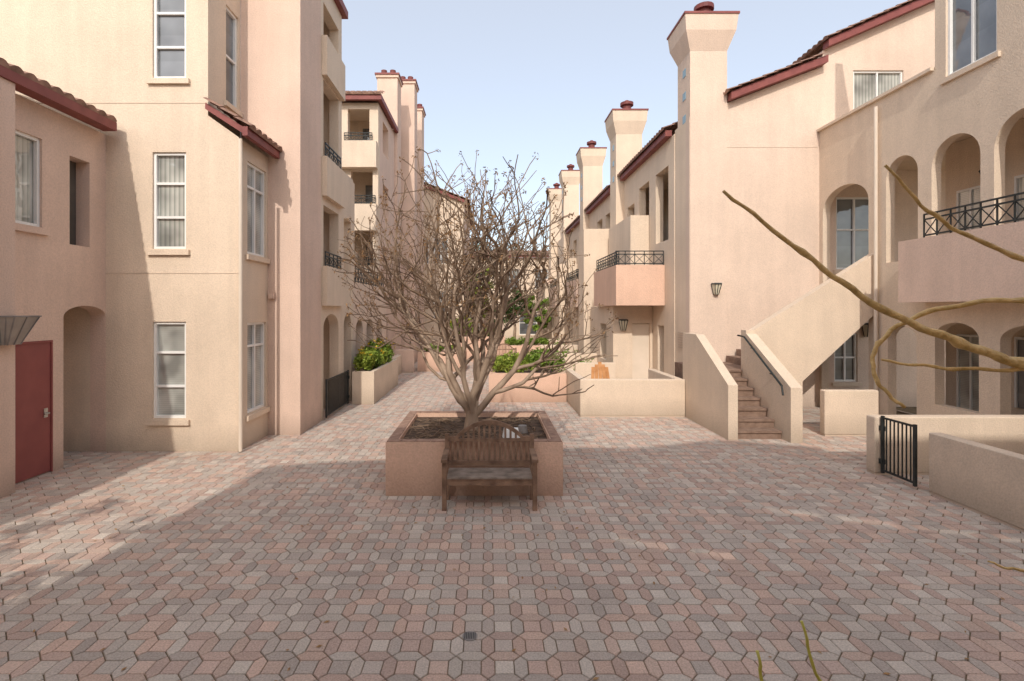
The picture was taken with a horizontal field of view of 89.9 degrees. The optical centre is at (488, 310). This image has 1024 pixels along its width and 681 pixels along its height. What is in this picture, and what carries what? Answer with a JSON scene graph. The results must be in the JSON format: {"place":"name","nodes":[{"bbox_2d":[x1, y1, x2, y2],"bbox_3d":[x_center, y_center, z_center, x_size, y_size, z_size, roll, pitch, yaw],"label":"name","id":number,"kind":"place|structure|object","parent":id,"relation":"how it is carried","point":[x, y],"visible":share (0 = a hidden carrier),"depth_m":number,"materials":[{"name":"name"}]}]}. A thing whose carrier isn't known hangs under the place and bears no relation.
{"place":"outdoors","nodes":[
{"label":"outdoors","id":0,"kind":"place"},
{"bbox_2d":[471,250,548,339],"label":"apartment building","id":1,"kind":"structure","parent":0,"point":[521,328],"depth_m":46.00,"materials":[{"name":"beige paint"}]},
{"bbox_2d":[507,271,518,289],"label":"window","id":2,"kind":"structure","parent":1,"relation":"in","point":[512,271],"depth_m":46.10,"materials":[{"name":"grey glass"}]},
{"bbox_2d":[518,311,536,335],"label":"window","id":3,"kind":"structure","parent":1,"relation":"in","point":[523,327],"depth_m":46.10,"materials":[{"name":"white glass"}]},
{"bbox_2d":[535,269,547,289],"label":"window","id":4,"kind":"structure","parent":1,"relation":"in","point":[540,269],"depth_m":46.10,"materials":[{"name":"white glass"}]},
{"bbox_2d":[0,341,1023,680],"bbox_3d":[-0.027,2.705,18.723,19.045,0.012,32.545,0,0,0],"label":"pavement","id":5,"kind":"structure","parent":0,"point":[662,466],"depth_m":5.40,"materials":[{"name":"brick"}]},
{"bbox_2d":[0,57,116,497],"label":"apartment wing","id":6,"kind":"structure","parent":5,"relation":"on","point":[52,217],"depth_m":8.43,"materials":[{"name":"paint"}]},
{"bbox_2d":[0,315,41,345],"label":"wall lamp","id":7,"kind":"object","parent":6,"relation":"attached to","point":[15,330],"visible":1,"depth_m":7.32,"materials":[{"name":"grey metal"}]},
{"bbox_2d":[15,342,49,482],"bbox_3d":[-7.282,1.608,8.150,0.092,2.145,0.800,0,0,0],"label":"door","id":8,"kind":"structure","parent":6,"relation":"in","point":[32,361],"depth_m":8.21,"materials":[{"name":"wood"}]},
{"bbox_2d":[15,130,49,235],"bbox_3d":[-7.330,-2.015,8.120,0.180,1.570,0.680,0,0,0],"label":"window","id":9,"kind":"structure","parent":6,"relation":"in","point":[27,147],"depth_m":8.21,"materials":[{"name":"grey glass"}]},
{"bbox_2d":[0,0,347,451],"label":"apartment building","id":10,"kind":"structure","parent":5,"relation":"on","point":[225,205],"depth_m":9.78,"materials":[{"name":"beige paint"}]},
{"bbox_2d":[146,322,189,424],"bbox_3d":[-6.090,1.205,9.810,0.800,1.970,0.180,0,0,0],"label":"window","id":11,"kind":"structure","parent":10,"relation":"in","point":[169,337],"depth_m":9.88,"materials":[{"name":"grey glass"}]},
{"bbox_2d":[146,153,189,254],"bbox_3d":[-6.090,-2.035,9.810,0.800,1.970,0.180,0,0,0],"label":"window","id":12,"kind":"structure","parent":10,"relation":"in","point":[169,168],"depth_m":9.88,"materials":[{"name":"white glass"}]},
{"bbox_2d":[146,0,189,83],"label":"window","id":13,"kind":"structure","parent":10,"relation":"in","point":[169,15],"depth_m":9.88,"materials":[{"name":"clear glass"}]},
{"bbox_2d":[224,7,242,117],"bbox_3d":[-5.380,-5.200,10.710,0.180,2.100,0.680,0,0,0],"label":"window","id":14,"kind":"structure","parent":10,"relation":"in","point":[230,102],"depth_m":10.83,"materials":[{"name":"white glass"}]},
{"bbox_2d":[245,322,270,420],"bbox_3d":[-4.790,1.215,10.550,0.180,1.930,1.020,0,0,0],"label":"window","id":15,"kind":"structure","parent":10,"relation":"in","point":[255,330],"depth_m":10.61,"materials":[{"name":"grey glass"}]},
{"bbox_2d":[245,162,270,263],"bbox_3d":[-4.790,-1.980,10.550,0.180,1.960,1.020,0,0,0],"label":"window","id":16,"kind":"structure","parent":10,"relation":"in","point":[255,176],"depth_m":10.61,"materials":[{"name":"grey glass"}]},
{"bbox_2d":[325,370,349,417],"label":"gate","id":17,"kind":"structure","parent":10,"relation":"attached to","point":[331,394],"depth_m":13.33,"materials":[{"name":"black metal"}]},
{"bbox_2d":[342,173,385,406],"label":"terrace block","id":18,"kind":"structure","parent":5,"relation":"on","point":[350,350],"depth_m":15.33,"materials":[{"name":"beige paint"}]},
{"bbox_2d":[352,359,397,403],"bbox_3d":[-3.585,2.230,16.635,0.630,0.940,3.930,0,0,0],"label":"planter box","id":19,"kind":"object","parent":5,"relation":"on","point":[373,386],"visible":0.89,"depth_m":14.74,"materials":[{"name":"beige paint"}]},
{"bbox_2d":[353,345,377,370],"bbox_3d":[-3.602,1.435,15.037,0.686,0.784,0.856,0,0,0],"label":"bush","id":20,"kind":"object","parent":19,"relation":"on","point":[363,358],"visible":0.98,"depth_m":14.89,"materials":[{"name":"green plant"}]},
{"bbox_2d":[360,339,382,369],"bbox_3d":[-3.606,1.369,15.761,0.694,1.002,0.987,0,0,0],"label":"bush","id":21,"kind":"object","parent":19,"relation":"on","point":[371,343],"visible":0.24,"depth_m":15.66,"materials":[{"name":"green plant"}]},
{"bbox_2d":[367,343,388,365],"bbox_3d":[-3.618,1.455,16.531,0.747,0.797,0.977,0,0,0],"label":"bush","id":22,"kind":"object","parent":19,"relation":"on","point":[384,355],"visible":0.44,"depth_m":16.55,"materials":[{"name":"green plant"}]},
{"bbox_2d":[376,337,391,362],"bbox_3d":[-3.637,1.361,17.258,0.763,0.926,0.766,0,0,-41],"label":"bush","id":23,"kind":"object","parent":19,"relation":"on","point":[388,349],"visible":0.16,"depth_m":17.18,"materials":[{"name":"green plant"}]},
{"bbox_2d":[386,341,395,361],"bbox_3d":[-3.620,1.490,18.144,0.725,0.808,0.759,0,0,0],"label":"bush","id":24,"kind":"object","parent":19,"relation":"in","point":[390,345],"visible":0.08,"depth_m":18.09,"materials":[{"name":"green plant"}]},
{"bbox_2d":[342,69,425,362],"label":"apartment building","id":25,"kind":"structure","parent":5,"relation":"on","point":[382,128],"depth_m":22.85,"materials":[{"name":"beige paint"}]},
{"bbox_2d":[363,129,368,139],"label":"window","id":26,"kind":"structure","parent":25,"relation":"in","point":[364,130],"depth_m":22.15,"materials":[{"name":"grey glass"}]},
{"bbox_2d":[366,185,372,203],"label":"window","id":27,"kind":"structure","parent":25,"relation":"in","point":[369,188],"depth_m":22.15,"materials":[{"name":"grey glass"}]},
{"bbox_2d":[366,241,372,263],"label":"window","id":28,"kind":"structure","parent":25,"relation":"in","point":[369,241],"depth_m":22.15,"materials":[{"name":"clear glass"}]},
{"bbox_2d":[392,355,401,374],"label":"garden wall","id":29,"kind":"structure","parent":5,"relation":"on","point":[399,357],"depth_m":21.38,"materials":[{"name":"beige paint"}]},
{"bbox_2d":[395,349,413,372],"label":"garden wall","id":30,"kind":"structure","parent":5,"relation":"on","point":[407,360],"depth_m":22.00,"materials":[{"name":"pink paint"}]},
{"bbox_2d":[418,350,466,371],"bbox_3d":[-2.050,2.280,23.250,2.100,0.840,1.500,0,0,0],"label":"planter box","id":31,"kind":"object","parent":5,"relation":"on","point":[422,366],"visible":0.47,"depth_m":22.50,"materials":[{"name":"paint"}]},
{"bbox_2d":[424,343,443,351],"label":"bush","id":32,"kind":"object","parent":31,"relation":"on","point":[440,350],"visible":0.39,"depth_m":23.06,"materials":[{"name":"green plant"}]},
{"bbox_2d":[424,182,472,349],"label":"apartment building","id":33,"kind":"structure","parent":5,"relation":"on","point":[428,326],"depth_m":32.00,"materials":[{"name":"beige paint"}]},
{"bbox_2d":[424,238,428,265],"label":"window","id":34,"kind":"structure","parent":33,"relation":"in","point":[427,258],"depth_m":32.04,"materials":[{"name":"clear glass"}]},
{"bbox_2d":[433,238,448,265],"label":"window","id":35,"kind":"structure","parent":33,"relation":"in","point":[434,238],"depth_m":32.10,"materials":[{"name":"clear glass"}]},
{"bbox_2d":[463,631,476,640],"bbox_3d":[-0.150,2.701,4.240,0.124,0.017,0.124,0,0,0],"label":"drain cover","id":36,"kind":"object","parent":5,"relation":"on","point":[469,635],"visible":1,"depth_m":4.23,"materials":[{"name":"black metal"}]},
{"bbox_2d":[386,411,562,495],"bbox_3d":[-0.200,2.304,8.570,2.580,0.792,2.260,0,0,0],"label":"planter box","id":37,"kind":"object","parent":5,"relation":"on","point":[413,467],"visible":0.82,"depth_m":7.44,"materials":[{"name":"paint"}]},
{"bbox_2d":[403,416,544,438],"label":"fallen twigs","id":38,"kind":"object","parent":37,"relation":"on","point":[444,420],"visible":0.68,"depth_m":8.67,"materials":[{"name":"brown wood"}]},
{"bbox_2d":[332,146,619,430],"bbox_3d":[-0.202,-0.390,8.591,4.562,4.920,3.956,0,0,0],"label":"tree","id":39,"kind":"object","parent":37,"relation":"in","point":[467,400],"visible":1,"depth_m":8.34,"materials":[{"name":"brown plant"}]},
{"bbox_2d":[502,424,527,437],"bbox_3d":[0.416,1.919,8.163,0.330,0.139,0.626,0,0,19],"label":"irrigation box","id":40,"kind":"object","parent":37,"relation":"on","point":[522,428],"visible":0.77,"depth_m":8.07,"materials":[{"name":"white plastic"}]},
{"bbox_2d":[450,334,504,360],"bbox_3d":[-0.650,2.050,28.500,3.100,1.300,3.000,0,0,0],"label":"planter box","id":41,"kind":"object","parent":5,"relation":"on","point":[469,354],"visible":0.13,"depth_m":27.00,"materials":[{"name":"paint"}]},
{"bbox_2d":[449,316,472,334],"bbox_3d":[-1.461,0.886,28.402,2.345,1.428,1.877,0,0,0],"label":"bush","id":42,"kind":"object","parent":41,"relation":"in","point":[469,325],"visible":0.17,"depth_m":27.99,"materials":[{"name":"green plant"}]},
{"bbox_2d":[467,268,494,317],"bbox_3d":[-0.996,-0.171,35.823,3.435,5.758,3.499,0,0,0],"label":"tree","id":43,"kind":"object","parent":5,"relation":"on","point":[481,287],"visible":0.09,"depth_m":35.43,"materials":[{"name":"green plant"}]},
{"bbox_2d":[441,420,537,510],"bbox_3d":[0.020,2.140,7.115,1.300,1.120,0.570,0,0,0],"label":"park bench","id":44,"kind":"object","parent":5,"relation":"on","point":[489,476],"visible":1,"depth_m":7.28,"materials":[{"name":"brown wood"}]},
{"bbox_2d":[496,343,516,356],"bbox_3d":[0.750,2.140,24.035,1.220,1.120,0.570,0,0,0],"label":"park bench","id":45,"kind":"object","parent":5,"relation":"on","point":[508,349],"visible":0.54,"depth_m":24.26,"materials":[{"name":"brown wood"}]},
{"bbox_2d":[12,404,1004,680],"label":"fallen leaves","id":46,"kind":"object","parent":5,"relation":"on","point":[522,578],"visible":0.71,"depth_m":5.31,"materials":[{"name":"brown plant"}]},
{"bbox_2d":[494,287,526,338],"bbox_3d":[1.827,0.460,37.931,2.860,4.500,3.319,0,0,-16],"label":"tree","id":47,"kind":"object","parent":5,"relation":"on","point":[516,307],"visible":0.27,"depth_m":37.68,"materials":[{"name":"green plant"}]},
{"bbox_2d":[506,344,544,355],"bbox_3d":[2.050,2.250,26.800,2.300,0.900,1.600,0,0,0],"label":"planter box","id":48,"kind":"object","parent":5,"relation":"on","point":[533,347],"visible":0.03,"depth_m":26.00,"materials":[{"name":"paint"}]},
{"bbox_2d":[504,336,521,344],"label":"bush","id":49,"kind":"object","parent":48,"relation":"on","point":[512,341],"visible":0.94,"depth_m":26.51,"materials":[{"name":"green plant"}]},
{"bbox_2d":[519,336,534,344],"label":"bush","id":50,"kind":"object","parent":48,"relation":"in","point":[523,339],"visible":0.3,"depth_m":26.55,"materials":[{"name":"green plant"}]},
{"bbox_2d":[535,335,548,344],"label":"bush","id":51,"kind":"object","parent":48,"relation":"on","point":[541,340],"visible":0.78,"depth_m":26.57,"materials":[{"name":"green plant"}]},
{"bbox_2d":[489,367,566,401],"bbox_3d":[1.160,2.280,16.100,2.280,0.840,2.200,0,0,0],"label":"planter box","id":52,"kind":"object","parent":5,"relation":"on","point":[550,384],"visible":0.6,"depth_m":15.00,"materials":[{"name":"paint"}]},
{"bbox_2d":[491,350,531,372],"bbox_3d":[0.636,1.577,15.545,1.262,0.786,1.205,0,0,43],"label":"bush","id":53,"kind":"object","parent":52,"relation":"on","point":[504,362],"visible":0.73,"depth_m":15.29,"materials":[{"name":"green plant"}]},
{"bbox_2d":[525,347,567,372],"bbox_3d":[1.737,1.532,15.643,1.407,0.827,0.987,0,0,0],"label":"bush","id":54,"kind":"object","parent":52,"relation":"on","point":[534,356],"visible":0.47,"depth_m":15.38,"materials":[{"name":"green plant"}]},
{"bbox_2d":[523,295,550,334],"bbox_3d":[3.360,0.834,33.864,2.095,3.758,1.997,0,0,0],"label":"tree","id":55,"kind":"object","parent":5,"relation":"on","point":[537,319],"visible":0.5,"depth_m":33.73,"materials":[{"name":"green plant"}]},
{"bbox_2d":[540,345,578,352],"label":"garden wall","id":56,"kind":"structure","parent":5,"relation":"on","point":[576,347],"depth_m":23.50,"materials":[{"name":"beige paint"}]},
{"bbox_2d":[543,164,579,338],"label":"apartment building","id":57,"kind":"structure","parent":5,"relation":"on","point":[571,177],"depth_m":35.66,"materials":[{"name":"beige paint"}]},
{"bbox_2d":[564,343,578,352],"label":"bush","id":58,"kind":"object","parent":5,"relation":"on","point":[566,351],"visible":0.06,"depth_m":21.46,"materials":[{"name":"green plant"}]},
{"bbox_2d":[565,368,584,414],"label":"garden wall","id":59,"kind":"structure","parent":5,"relation":"on","point":[572,399],"depth_m":14.02,"materials":[{"name":"beige paint"}]},
{"bbox_2d":[556,353,596,371],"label":"garden wall","id":60,"kind":"structure","parent":5,"relation":"on","point":[579,357],"depth_m":20.00,"materials":[{"name":"beige paint"}]},
{"bbox_2d":[575,362,615,378],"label":"garden wall","id":61,"kind":"structure","parent":5,"relation":"on","point":[582,369],"depth_m":17.00,"materials":[{"name":"beige paint"}]},
{"bbox_2d":[591,362,609,378],"bbox_3d":[3.015,2.048,13.510,0.730,1.303,0.720,0,0,0],"label":"garden chair","id":62,"kind":"object","parent":5,"relation":"on","point":[601,369],"visible":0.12,"depth_m":13.77,"materials":[{"name":"orange wood"}]},
{"bbox_2d":[557,140,648,344],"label":"apartment building","id":63,"kind":"structure","parent":5,"relation":"on","point":[594,203],"depth_m":28.29,"materials":[{"name":"beige paint"}]},
{"bbox_2d":[579,100,677,378],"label":"apartment building","id":64,"kind":"structure","parent":5,"relation":"on","point":[631,252],"depth_m":17.50,"materials":[{"name":"beige paint"}]},
{"bbox_2d":[619,319,627,330],"bbox_3d":[4.580,0.501,17.268,0.320,0.383,0.246,0,0,0],"label":"wall lamp","id":65,"kind":"object","parent":64,"relation":"attached to","point":[623,323],"visible":0.94,"depth_m":17.22,"materials":[{"name":"beige glass"}]},
{"bbox_2d":[632,324,648,378],"bbox_3d":[5.200,1.575,17.525,0.600,2.230,0.050,0,0,0],"label":"door","id":66,"kind":"structure","parent":64,"relation":"in","point":[640,332],"depth_m":17.50,"materials":[{"name":"paint"}]},
{"bbox_2d":[579,379,684,416],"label":"garden wall","id":67,"kind":"structure","parent":5,"relation":"on","point":[633,398],"depth_m":12.90,"materials":[{"name":"beige paint"}]},
{"bbox_2d":[648,369,681,378],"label":"garden wall","id":68,"kind":"structure","parent":5,"relation":"on","point":[654,374],"depth_m":14.36,"materials":[{"name":"beige paint"}]},
{"bbox_2d":[675,253,873,442],"bbox_3d":[7.191,0.670,12.325,4.421,4.060,3.850,0,0,0],"label":"outdoor staircase","id":69,"kind":"structure","parent":5,"relation":"on","point":[752,388],"depth_m":12.21,"materials":[{"name":"paint"}]},
{"bbox_2d":[667,0,1023,414],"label":"apartment building","id":70,"kind":"structure","parent":5,"relation":"on","point":[923,100],"depth_m":14.08,"materials":[{"name":"beige paint"}]},
{"bbox_2d":[678,332,683,347],"bbox_3d":[5.607,0.870,14.900,0.015,0.460,0.400,0,0,0],"label":"wall vent","id":71,"kind":"object","parent":70,"relation":"attached to","point":[680,340],"depth_m":14.90,"materials":[{"name":"beige metal"}]},
{"bbox_2d":[711,283,721,294],"bbox_3d":[6.330,-0.589,14.157,0.272,0.326,0.208,0,0,0],"label":"wall lamp","id":72,"kind":"object","parent":70,"relation":"attached to","point":[716,287],"visible":1,"depth_m":14.12,"materials":[{"name":"beige glass"}]},
{"bbox_2d":[832,333,861,385],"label":"window","id":73,"kind":"structure","parent":70,"relation":"in","point":[845,357],"depth_m":14.39,"materials":[{"name":"grey glass"}]},
{"bbox_2d":[833,197,868,273],"bbox_3d":[10.260,-2.090,14.330,1.240,2.140,0.180,0,0,0],"label":"window","id":74,"kind":"structure","parent":70,"relation":"in","point":[852,213],"depth_m":14.40,"materials":[{"name":"clear glass"}]},
{"bbox_2d":[862,323,868,336],"bbox_3d":[10.550,0.551,14.168,0.320,0.383,0.246,0,0,0],"label":"wall lamp","id":75,"kind":"object","parent":70,"relation":"attached to","point":[865,328],"visible":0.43,"depth_m":14.17,"materials":[{"name":"black metal"}]},
{"bbox_2d":[853,71,901,108],"bbox_3d":[10.900,-6.075,14.380,1.400,1.250,0.080,0,0,0],"label":"window","id":76,"kind":"structure","parent":70,"relation":"in","point":[867,85],"depth_m":14.40,"materials":[{"name":"white glass"}]},
{"bbox_2d":[956,334,978,410],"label":"window","id":77,"kind":"structure","parent":70,"relation":"in","point":[967,381],"depth_m":11.60,"materials":[{"name":"grey glass"}]},
{"bbox_2d":[956,185,979,230],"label":"window","id":78,"kind":"structure","parent":70,"relation":"in","point":[969,195],"depth_m":11.57,"materials":[{"name":"grey glass"}]},
{"bbox_2d":[939,0,1000,84],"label":"window","id":79,"kind":"structure","parent":70,"relation":"in","point":[972,24],"depth_m":9.92,"materials":[{"name":"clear glass"}]},
{"bbox_2d":[1014,337,1023,408],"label":"window","id":80,"kind":"structure","parent":70,"relation":"in","point":[1018,341],"depth_m":10.46,"materials":[{"name":"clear glass"}]},
{"bbox_2d":[1014,174,1023,221],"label":"window","id":81,"kind":"structure","parent":70,"relation":"in","point":[1018,181],"depth_m":10.46,"materials":[{"name":"white plastic"}]},
{"bbox_2d":[820,389,878,435],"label":"garden wall","id":82,"kind":"structure","parent":5,"relation":"on","point":[844,412],"depth_m":10.95,"materials":[{"name":"beige paint"}]},
{"bbox_2d":[722,164,1023,680],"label":"tree","id":83,"kind":"object","parent":5,"relation":"on","point":[1016,363],"visible":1,"depth_m":1.20,"materials":[{"name":"brown plant"}]},
{"bbox_2d":[866,415,1023,474],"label":"garden wall","id":84,"kind":"structure","parent":5,"relation":"on","point":[1005,432],"depth_m":8.38,"materials":[{"name":"beige paint"}]},
{"bbox_2d":[879,416,916,486],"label":"gate","id":85,"kind":"structure","parent":84,"relation":"attached to","point":[882,429],"depth_m":8.01,"materials":[{"name":"black metal"}]},
{"bbox_2d":[929,433,1023,532],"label":"garden wall","id":86,"kind":"structure","parent":5,"relation":"on","point":[982,479],"depth_m":6.78,"materials":[{"name":"beige paint"}]},
{"bbox_2d":[538,183,561,337],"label":"apartment building","id":87,"kind":"structure","parent":0,"point":[556,190],"depth_m":40.00,"materials":[{"name":"beige paint"}]},
{"bbox_2d":[342,0,906,250],"label":"sky","id":88,"kind":"structure","parent":0,"point":[508,79],"materials":[{"name":"blue"}]}
]}

